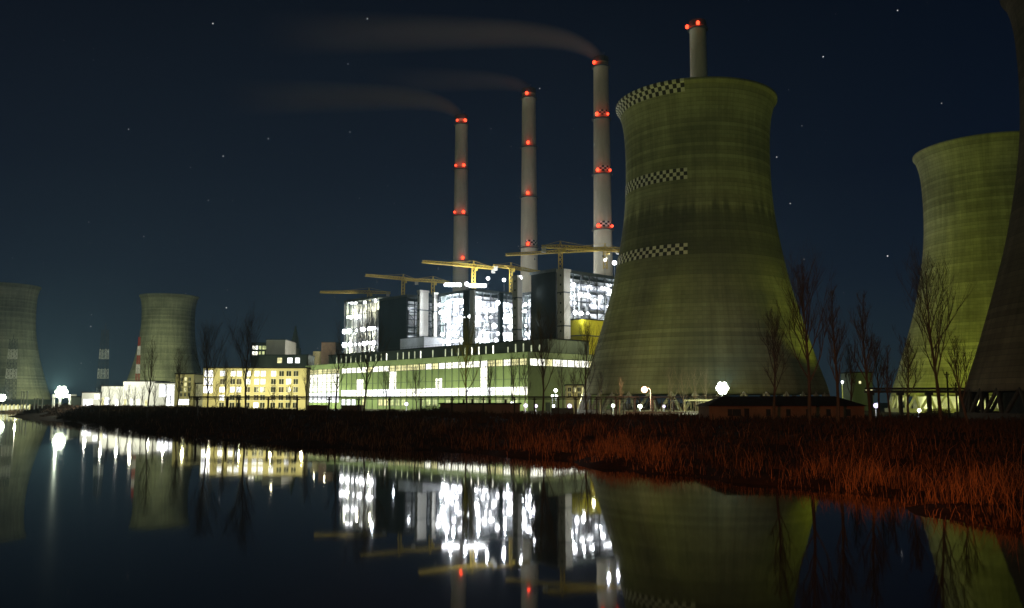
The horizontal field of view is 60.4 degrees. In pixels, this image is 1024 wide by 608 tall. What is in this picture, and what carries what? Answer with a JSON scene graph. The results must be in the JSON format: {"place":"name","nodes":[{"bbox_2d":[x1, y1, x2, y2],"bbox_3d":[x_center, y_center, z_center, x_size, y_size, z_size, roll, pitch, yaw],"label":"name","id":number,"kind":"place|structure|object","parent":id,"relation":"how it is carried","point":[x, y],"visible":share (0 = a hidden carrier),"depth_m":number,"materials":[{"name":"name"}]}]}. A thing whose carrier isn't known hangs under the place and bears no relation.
{"place":"outdoors","nodes":[
{"label":"outdoors","id":0,"kind":"place"},
{"bbox_2d":[292,326,300,353],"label":"spire","id":1,"kind":"structure","parent":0,"point":[295,338],"depth_m":899.22,"materials":[{"name":"concrete"}]},
{"bbox_2d":[400,336,442,348],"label":"pump house","id":2,"kind":"structure","parent":0,"point":[417,342],"depth_m":541.89,"materials":[{"name":"metal"}]},
{"bbox_2d":[404,276,449,292],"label":"tower crane","id":3,"kind":"object","parent":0,"point":[432,282],"visible":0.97,"depth_m":615.74,"materials":[{"name":"yellow paint"}]},
{"bbox_2d":[0,0,1019,402],"label":"sky","id":4,"kind":"structure","parent":0,"point":[231,155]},
{"bbox_2d":[0,413,1023,607],"bbox_3d":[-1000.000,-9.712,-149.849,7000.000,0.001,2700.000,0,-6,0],"label":"water","id":5,"kind":"structure","parent":0,"point":[91,516],"depth_m":46.57,"materials":[{"name":"black liquid"}]},
{"bbox_2d":[0,403,1023,530],"bbox_3d":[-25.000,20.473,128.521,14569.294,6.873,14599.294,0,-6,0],"label":"ground","id":6,"kind":"structure","parent":0,"point":[762,477],"depth_m":95.12,"materials":[{"name":"soil"}]},
{"bbox_2d":[3,336,17,405],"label":"electricity pylon","id":7,"kind":"object","parent":6,"relation":"on","point":[10,368],"visible":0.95,"depth_m":638.33,"materials":[{"name":"metal"}]},
{"bbox_2d":[0,404,30,409],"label":"shore fence","id":8,"kind":"object","parent":6,"relation":"on","point":[6,407],"visible":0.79,"depth_m":607.59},
{"bbox_2d":[0,282,51,405],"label":"cooling tower","id":9,"kind":"structure","parent":6,"relation":"on","point":[18,304],"depth_m":786.07,"materials":[{"name":"concrete"}]},
{"bbox_2d":[55,386,67,404],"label":"floodlight mast","id":10,"kind":"object","parent":6,"relation":"on","point":[61,392],"visible":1,"depth_m":433.20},
{"bbox_2d":[52,394,76,406],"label":"loading gantry","id":11,"kind":"object","parent":6,"relation":"on","point":[54,396],"visible":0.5,"depth_m":436.72,"materials":[{"name":"white metal"}]},
{"bbox_2d":[71,396,81,405],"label":"warehouse","id":12,"kind":"structure","parent":6,"relation":"on","point":[76,400],"depth_m":422.42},
{"bbox_2d":[81,392,101,405],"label":"warehouse","id":13,"kind":"structure","parent":6,"relation":"on","point":[89,398],"depth_m":417.60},
{"bbox_2d":[95,382,106,417],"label":"bare tree","id":14,"kind":"object","parent":6,"relation":"on","point":[101,402],"visible":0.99,"depth_m":288.04,"materials":[{"name":"brown plant"}]},
{"bbox_2d":[96,323,108,391],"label":"radio mast","id":15,"kind":"object","parent":6,"relation":"on","point":[99,373],"visible":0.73,"depth_m":639.30,"materials":[{"name":"metal"}]},
{"bbox_2d":[101,385,122,405],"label":"warehouse","id":16,"kind":"structure","parent":6,"relation":"on","point":[114,399],"depth_m":417.81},
{"bbox_2d":[135,331,140,380],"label":"striped chimney","id":17,"kind":"object","parent":6,"relation":"on","point":[137,363],"visible":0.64,"depth_m":449.48,"materials":[{"name":"red paint"}]},
{"bbox_2d":[134,336,156,418],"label":"bare tree","id":18,"kind":"object","parent":6,"relation":"on","point":[151,372],"visible":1,"depth_m":260.71,"materials":[{"name":"brown plant"}]},
{"bbox_2d":[122,381,169,405],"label":"warehouse","id":19,"kind":"structure","parent":6,"relation":"on","point":[140,385],"depth_m":417.92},
{"bbox_2d":[5,403,294,434],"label":"scrub","id":20,"kind":"object","parent":6,"relation":"on","point":[143,424],"visible":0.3,"depth_m":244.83,"materials":[{"name":"brown plant"}]},
{"bbox_2d":[127,293,201,381],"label":"cooling tower","id":21,"kind":"structure","parent":6,"relation":"on","point":[168,322],"depth_m":859.96,"materials":[{"name":"concrete"}]},
{"bbox_2d":[155,382,174,406],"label":"warehouse","id":22,"kind":"structure","parent":6,"relation":"on","point":[160,400],"depth_m":417.81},
{"bbox_2d":[166,385,173,405],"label":"window","id":23,"kind":"structure","parent":22,"relation":"in","point":[172,390],"depth_m":417.64,"materials":[{"name":"white glass"}]},
{"bbox_2d":[171,338,187,412],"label":"bare tree","id":24,"kind":"object","parent":6,"relation":"on","point":[178,374],"visible":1,"depth_m":261.08,"materials":[{"name":"brown plant"}]},
{"bbox_2d":[174,373,202,406],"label":"apartment block","id":25,"kind":"structure","parent":6,"relation":"on","point":[193,378],"depth_m":358.53,"materials":[{"name":"yellow"}]},
{"bbox_2d":[195,383,202,406],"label":"annex","id":26,"kind":"object","parent":6,"relation":"on","point":[200,387],"visible":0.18,"depth_m":360.25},
{"bbox_2d":[193,315,232,412],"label":"bare tree","id":27,"kind":"object","parent":6,"relation":"on","point":[206,344],"visible":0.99,"depth_m":234.47,"materials":[{"name":"brown plant"}]},
{"bbox_2d":[210,378,221,408],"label":"bare tree","id":28,"kind":"object","parent":6,"relation":"on","point":[215,392],"visible":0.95,"depth_m":260.68,"materials":[{"name":"brown plant"}]},
{"bbox_2d":[219,352,237,404],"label":"bare tree","id":29,"kind":"object","parent":6,"relation":"on","point":[226,382],"visible":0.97,"depth_m":260.85,"materials":[{"name":"brown plant"}]},
{"bbox_2d":[222,301,270,413],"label":"bare tree","id":30,"kind":"object","parent":6,"relation":"on","point":[244,356],"visible":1,"depth_m":227.67,"materials":[{"name":"brown plant"}]},
{"bbox_2d":[202,367,309,409],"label":"office building","id":31,"kind":"structure","parent":6,"relation":"on","point":[262,379],"depth_m":328.65,"materials":[{"name":"yellow paint"}]},
{"bbox_2d":[251,343,265,366],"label":"dark block","id":32,"kind":"structure","parent":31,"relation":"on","point":[261,347],"depth_m":670.07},
{"bbox_2d":[266,339,296,353],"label":"concrete block","id":33,"kind":"structure","parent":6,"relation":"on","point":[279,346],"depth_m":664.84,"materials":[{"name":"grey concrete"}]},
{"bbox_2d":[259,354,314,366],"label":"block","id":34,"kind":"structure","parent":6,"relation":"on","point":[282,360],"depth_m":639.42,"materials":[{"name":"grey concrete"}]},
{"bbox_2d":[302,353,317,409],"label":"bare tree","id":35,"kind":"object","parent":6,"relation":"on","point":[306,387],"visible":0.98,"depth_m":239.26,"materials":[{"name":"brown plant"}]},
{"bbox_2d":[307,405,327,411],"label":"red container","id":36,"kind":"object","parent":6,"relation":"on","point":[318,407],"visible":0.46,"depth_m":260.18,"materials":[{"name":"metal"}]},
{"bbox_2d":[313,342,342,364],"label":"brick block","id":37,"kind":"structure","parent":6,"relation":"on","point":[321,356],"depth_m":700.67,"materials":[{"name":"brown brick"}]},
{"bbox_2d":[327,321,357,409],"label":"bare tree","id":38,"kind":"object","parent":6,"relation":"on","point":[337,373],"visible":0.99,"depth_m":235.07,"materials":[{"name":"brown plant"}]},
{"bbox_2d":[341,405,362,410],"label":"red container","id":39,"kind":"object","parent":6,"relation":"on","point":[348,407],"visible":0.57,"depth_m":260.18,"materials":[{"name":"metal"}]},
{"bbox_2d":[332,283,392,410],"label":"bare tree","id":40,"kind":"object","parent":6,"relation":"on","point":[366,343],"visible":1,"depth_m":230.37,"materials":[{"name":"brown plant"}]},
{"bbox_2d":[342,295,388,353],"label":"boiler house","id":41,"kind":"structure","parent":6,"relation":"on","point":[349,333],"depth_m":664.69,"materials":[{"name":"metal"}]},
{"bbox_2d":[320,288,390,300],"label":"tower crane","id":42,"kind":"object","parent":41,"relation":"on","point":[381,291],"visible":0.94,"depth_m":661.82,"materials":[{"name":"yellow paint"}]},
{"bbox_2d":[377,363,402,409],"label":"bare tree","id":43,"kind":"object","parent":6,"relation":"on","point":[386,377],"visible":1,"depth_m":260.84,"materials":[{"name":"brown plant"}]},
{"bbox_2d":[378,294,439,350],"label":"boiler house","id":44,"kind":"structure","parent":6,"relation":"on","point":[398,316],"depth_m":598.72,"materials":[{"name":"metal"}]},
{"bbox_2d":[365,274,417,294],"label":"tower crane","id":45,"kind":"object","parent":44,"relation":"on","point":[387,277],"visible":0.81,"depth_m":615.67,"materials":[{"name":"yellow paint"}]},
{"bbox_2d":[405,357,425,408],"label":"bare tree","id":46,"kind":"object","parent":6,"relation":"on","point":[415,381],"visible":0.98,"depth_m":260.66,"materials":[{"name":"brown plant"}]},
{"bbox_2d":[417,290,428,336],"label":"stair tower","id":47,"kind":"structure","parent":6,"relation":"on","point":[422,310],"depth_m":577.51,"materials":[{"name":"concrete"}]},
{"bbox_2d":[422,403,444,412],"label":"bush","id":48,"kind":"object","parent":6,"relation":"on","point":[433,408],"visible":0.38,"depth_m":237.80,"materials":[{"name":"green plant"}]},
{"bbox_2d":[431,292,438,336],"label":"stair tower","id":49,"kind":"structure","parent":6,"relation":"on","point":[434,311],"depth_m":561.35,"materials":[{"name":"concrete"}]},
{"bbox_2d":[189,396,721,415],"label":"pipeline","id":50,"kind":"object","parent":6,"relation":"on","point":[420,398],"visible":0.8,"depth_m":233.57,"materials":[{"name":"metal"}]},
{"bbox_2d":[451,114,469,291],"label":"smokestack","id":51,"kind":"object","parent":6,"relation":"on","point":[460,216],"visible":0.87,"depth_m":669.40,"materials":[{"name":"concrete"}]},
{"bbox_2d":[305,351,622,410],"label":"turbine hall","id":52,"kind":"structure","parent":6,"relation":"on","point":[441,376],"depth_m":477.33,"materials":[{"name":"metal"}]},
{"bbox_2d":[322,374,330,382],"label":"window","id":53,"kind":"structure","parent":52,"relation":"in","point":[326,377],"depth_m":571.83,"materials":[{"name":"glass"}]},
{"bbox_2d":[389,372,396,388],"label":"window","id":54,"kind":"structure","parent":52,"relation":"in","point":[393,374],"depth_m":515.09,"materials":[{"name":"glass"}]},
{"bbox_2d":[328,336,589,363],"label":"bunker bay","id":55,"kind":"object","parent":52,"relation":"on","point":[570,346],"visible":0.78,"depth_m":485.94,"materials":[{"name":"metal"}]},
{"bbox_2d":[480,367,486,387],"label":"window","id":56,"kind":"structure","parent":52,"relation":"in","point":[483,378],"depth_m":453.35,"materials":[{"name":"glass"}]},
{"bbox_2d":[503,387,510,395],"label":"window","id":57,"kind":"structure","parent":52,"relation":"in","point":[507,390],"depth_m":438.86,"materials":[{"name":"glass"}]},
{"bbox_2d":[571,318,603,354],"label":"conveyor house","id":58,"kind":"structure","parent":52,"relation":"on","point":[575,333],"depth_m":471.69,"materials":[{"name":"metal"}]},
{"bbox_2d":[438,295,491,412],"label":"bare tree","id":59,"kind":"object","parent":6,"relation":"on","point":[467,348],"visible":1,"depth_m":225.23,"materials":[{"name":"brown plant"}]},
{"bbox_2d":[438,288,511,345],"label":"boiler house","id":60,"kind":"structure","parent":6,"relation":"on","point":[499,309],"depth_m":548.81,"materials":[{"name":"metal"}]},
{"bbox_2d":[422,260,494,288],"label":"tower crane","id":61,"kind":"object","parent":60,"relation":"on","point":[464,265],"visible":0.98,"depth_m":559.76,"materials":[{"name":"yellow paint"}]},
{"bbox_2d":[492,262,539,291],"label":"tower crane","id":62,"kind":"object","parent":60,"relation":"on","point":[513,268],"visible":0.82,"depth_m":574.11,"materials":[{"name":"yellow paint"}]},
{"bbox_2d":[438,400,521,414],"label":"dark shed","id":63,"kind":"structure","parent":6,"relation":"on","point":[490,407],"depth_m":244.29,"materials":[{"name":"metal"}]},
{"bbox_2d":[482,356,496,402],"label":"bare tree","id":64,"kind":"object","parent":6,"relation":"on","point":[488,379],"visible":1,"depth_m":261.07,"materials":[{"name":"brown plant"}]},
{"bbox_2d":[507,338,519,402],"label":"bare tree","id":65,"kind":"object","parent":6,"relation":"on","point":[513,373],"visible":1,"depth_m":253.80,"materials":[{"name":"brown plant"}]},
{"bbox_2d":[512,275,522,340],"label":"stair tower","id":66,"kind":"structure","parent":6,"relation":"on","point":[517,298],"depth_m":496.58,"materials":[{"name":"concrete"}]},
{"bbox_2d":[16,403,1023,531],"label":"scrub","id":67,"kind":"object","parent":6,"relation":"on","point":[917,422],"visible":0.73,"depth_m":116.15,"materials":[{"name":"brown plant"}]},
{"bbox_2d":[516,349,532,412],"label":"bare tree","id":68,"kind":"object","parent":6,"relation":"on","point":[525,383],"visible":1,"depth_m":253.89,"materials":[{"name":"brown plant"}]},
{"bbox_2d":[522,292,530,339],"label":"boiler house","id":69,"kind":"structure","parent":6,"relation":"on","point":[526,299],"depth_m":526.18,"materials":[{"name":"metal"}]},
{"bbox_2d":[519,87,538,292],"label":"smokestack","id":70,"kind":"object","parent":6,"relation":"on","point":[528,195],"visible":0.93,"depth_m":613.63,"materials":[{"name":"concrete"}]},
{"bbox_2d":[520,289,567,413],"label":"bare tree","id":71,"kind":"object","parent":6,"relation":"on","point":[541,343],"visible":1,"depth_m":215.00,"materials":[{"name":"brown plant"}]},
{"bbox_2d":[555,358,567,407],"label":"bare tree","id":72,"kind":"object","parent":6,"relation":"on","point":[562,379],"visible":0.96,"depth_m":260.68,"materials":[{"name":"brown plant"}]},
{"bbox_2d":[551,408,573,415],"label":"dark container","id":73,"kind":"object","parent":6,"relation":"on","point":[562,410],"visible":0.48,"depth_m":238.24,"materials":[{"name":"black metal"}]},
{"bbox_2d":[556,269,570,338],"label":"stair tower","id":74,"kind":"structure","parent":6,"relation":"on","point":[563,287],"depth_m":472.22,"materials":[{"name":"concrete"}]},
{"bbox_2d":[541,241,619,269],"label":"tower crane","id":75,"kind":"object","parent":74,"relation":"on","point":[544,247],"visible":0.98,"depth_m":477.39,"materials":[{"name":"yellow paint"}]},
{"bbox_2d":[566,358,581,413],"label":"bare tree","id":76,"kind":"object","parent":6,"relation":"on","point":[573,383],"visible":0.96,"depth_m":260.76,"materials":[{"name":"brown plant"}]},
{"bbox_2d":[564,384,588,409],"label":"yellow annex","id":77,"kind":"object","parent":6,"relation":"on","point":[579,390],"visible":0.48,"depth_m":316.38,"materials":[{"name":"clear concrete"}]},
{"bbox_2d":[530,268,627,407],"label":"boiler house","id":78,"kind":"structure","parent":6,"relation":"on","point":[590,294],"depth_m":496.32,"materials":[{"name":"metal"}]},
{"bbox_2d":[505,243,619,268],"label":"tower crane","id":79,"kind":"object","parent":78,"relation":"on","point":[571,251],"visible":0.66,"depth_m":517.68,"materials":[{"name":"yellow paint"}]},
{"bbox_2d":[135,407,1023,529],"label":"reeds","id":80,"kind":"object","parent":6,"relation":"on","point":[872,474],"visible":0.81,"depth_m":88.11,"materials":[{"name":"brown plant"}]},
{"bbox_2d":[570,309,604,412],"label":"bare tree","id":81,"kind":"object","parent":6,"relation":"on","point":[587,345],"visible":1,"depth_m":214.50,"materials":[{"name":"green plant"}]},
{"bbox_2d":[595,371,607,412],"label":"bare tree","id":82,"kind":"object","parent":6,"relation":"on","point":[601,388],"visible":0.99,"depth_m":248.78,"materials":[{"name":"brown plant"}]},
{"bbox_2d":[591,55,613,275],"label":"smokestack","id":83,"kind":"object","parent":6,"relation":"on","point":[602,230],"visible":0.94,"depth_m":558.83,"materials":[{"name":"concrete"}]},
{"bbox_2d":[591,399,703,413],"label":"yard fence","id":84,"kind":"object","parent":6,"relation":"on","point":[643,403],"visible":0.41,"depth_m":240.51,"materials":[{"name":"metal"}]},
{"bbox_2d":[626,411,698,414],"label":"boundary wall","id":85,"kind":"structure","parent":6,"relation":"on","point":[679,412],"depth_m":210.42,"materials":[{"name":"concrete"}]},
{"bbox_2d":[661,364,681,410],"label":"bare tree","id":86,"kind":"object","parent":6,"relation":"on","point":[670,395],"visible":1,"depth_m":221.04,"materials":[{"name":"brown plant"}]},
{"bbox_2d":[673,364,690,410],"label":"bare tree","id":87,"kind":"object","parent":6,"relation":"on","point":[682,387],"visible":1,"depth_m":220.96,"materials":[{"name":"brown plant"}]},
{"bbox_2d":[687,369,704,410],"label":"bare tree","id":88,"kind":"object","parent":6,"relation":"on","point":[694,392],"visible":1,"depth_m":220.90,"materials":[{"name":"brown plant"}]},
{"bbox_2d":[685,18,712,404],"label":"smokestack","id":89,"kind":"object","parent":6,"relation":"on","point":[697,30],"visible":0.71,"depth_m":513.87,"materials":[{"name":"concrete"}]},
{"bbox_2d":[577,76,829,414],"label":"cooling tower","id":90,"kind":"structure","parent":6,"relation":"on","point":[697,287],"depth_m":286.33,"materials":[{"name":"concrete"}]},
{"bbox_2d":[701,368,712,401],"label":"bare tree","id":91,"kind":"object","parent":6,"relation":"on","point":[705,381],"visible":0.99,"depth_m":221.11,"materials":[{"name":"brown plant"}]},
{"bbox_2d":[716,382,728,395],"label":"floodlight mast","id":92,"kind":"object","parent":6,"relation":"on","point":[722,388],"visible":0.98,"depth_m":203.77,"materials":[{"name":"white glass"}]},
{"bbox_2d":[755,302,790,421],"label":"bare tree","id":93,"kind":"object","parent":6,"relation":"on","point":[775,344],"visible":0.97,"depth_m":127.65,"materials":[{"name":"brown plant"}]},
{"bbox_2d":[696,396,866,420],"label":"long hut","id":94,"kind":"object","parent":6,"relation":"on","point":[728,406],"visible":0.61,"depth_m":141.03,"materials":[{"name":"brown brick"}]},
{"bbox_2d":[769,240,838,424],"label":"bare tree","id":95,"kind":"object","parent":6,"relation":"on","point":[800,296],"visible":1,"depth_m":118.27,"materials":[{"name":"brown plant"}]},
{"bbox_2d":[821,286,848,422],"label":"bare tree","id":96,"kind":"object","parent":6,"relation":"on","point":[834,358],"visible":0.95,"depth_m":119.79,"materials":[{"name":"brown plant"}]},
{"bbox_2d":[839,339,861,400],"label":"bare tree","id":97,"kind":"object","parent":6,"relation":"on","point":[850,365],"visible":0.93,"depth_m":149.38,"materials":[{"name":"brown plant"}]},
{"bbox_2d":[840,372,873,410],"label":"dim house","id":98,"kind":"structure","parent":6,"relation":"on","point":[859,396],"depth_m":418.44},
{"bbox_2d":[842,289,884,421],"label":"bare tree","id":99,"kind":"object","parent":6,"relation":"on","point":[863,349],"visible":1,"depth_m":123.52,"materials":[{"name":"brown plant"}]},
{"bbox_2d":[869,334,886,417],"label":"bare tree","id":100,"kind":"object","parent":6,"relation":"on","point":[876,371],"visible":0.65,"depth_m":149.57,"materials":[{"name":"brown plant"}]},
{"bbox_2d":[878,345,897,416],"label":"bare tree","id":101,"kind":"object","parent":6,"relation":"on","point":[888,378],"visible":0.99,"depth_m":134.72,"materials":[{"name":"brown plant"}]},
{"bbox_2d":[892,326,924,420],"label":"bare tree","id":102,"kind":"object","parent":6,"relation":"on","point":[906,353],"visible":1,"depth_m":127.64,"materials":[{"name":"brown plant"}]},
{"bbox_2d":[864,388,964,415],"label":"pipe bridge","id":103,"kind":"structure","parent":6,"relation":"on","point":[927,392],"depth_m":223.93,"materials":[{"name":"metal"}]},
{"bbox_2d":[893,238,976,420],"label":"bare tree","id":104,"kind":"object","parent":6,"relation":"on","point":[929,330],"visible":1,"depth_m":123.80,"materials":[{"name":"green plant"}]},
{"bbox_2d":[922,406,952,417],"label":"bush","id":105,"kind":"object","parent":6,"relation":"on","point":[944,413],"visible":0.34,"depth_m":188.41,"materials":[{"name":"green plant"}]},
{"bbox_2d":[945,372,949,417],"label":"utility pole","id":106,"kind":"object","parent":6,"relation":"on","point":[948,395],"visible":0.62,"depth_m":178.93,"materials":[{"name":"metal"}]},
{"bbox_2d":[885,131,1019,412],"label":"cooling tower","id":107,"kind":"structure","parent":6,"relation":"on","point":[967,185],"depth_m":350.68,"materials":[{"name":"concrete"}]},
{"bbox_2d":[953,382,958,418],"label":"utility pole","id":108,"kind":"object","parent":6,"relation":"on","point":[955,385],"visible":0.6,"depth_m":178.80,"materials":[{"name":"wood"}]},
{"bbox_2d":[940,331,976,424],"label":"bare tree","id":109,"kind":"object","parent":6,"relation":"on","point":[955,362],"visible":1,"depth_m":107.61,"materials":[{"name":"brown plant"}]},
{"bbox_2d":[954,0,1023,419],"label":"cooling tower","id":110,"kind":"structure","parent":6,"relation":"on","point":[997,368],"depth_m":210.86,"materials":[{"name":"concrete"}]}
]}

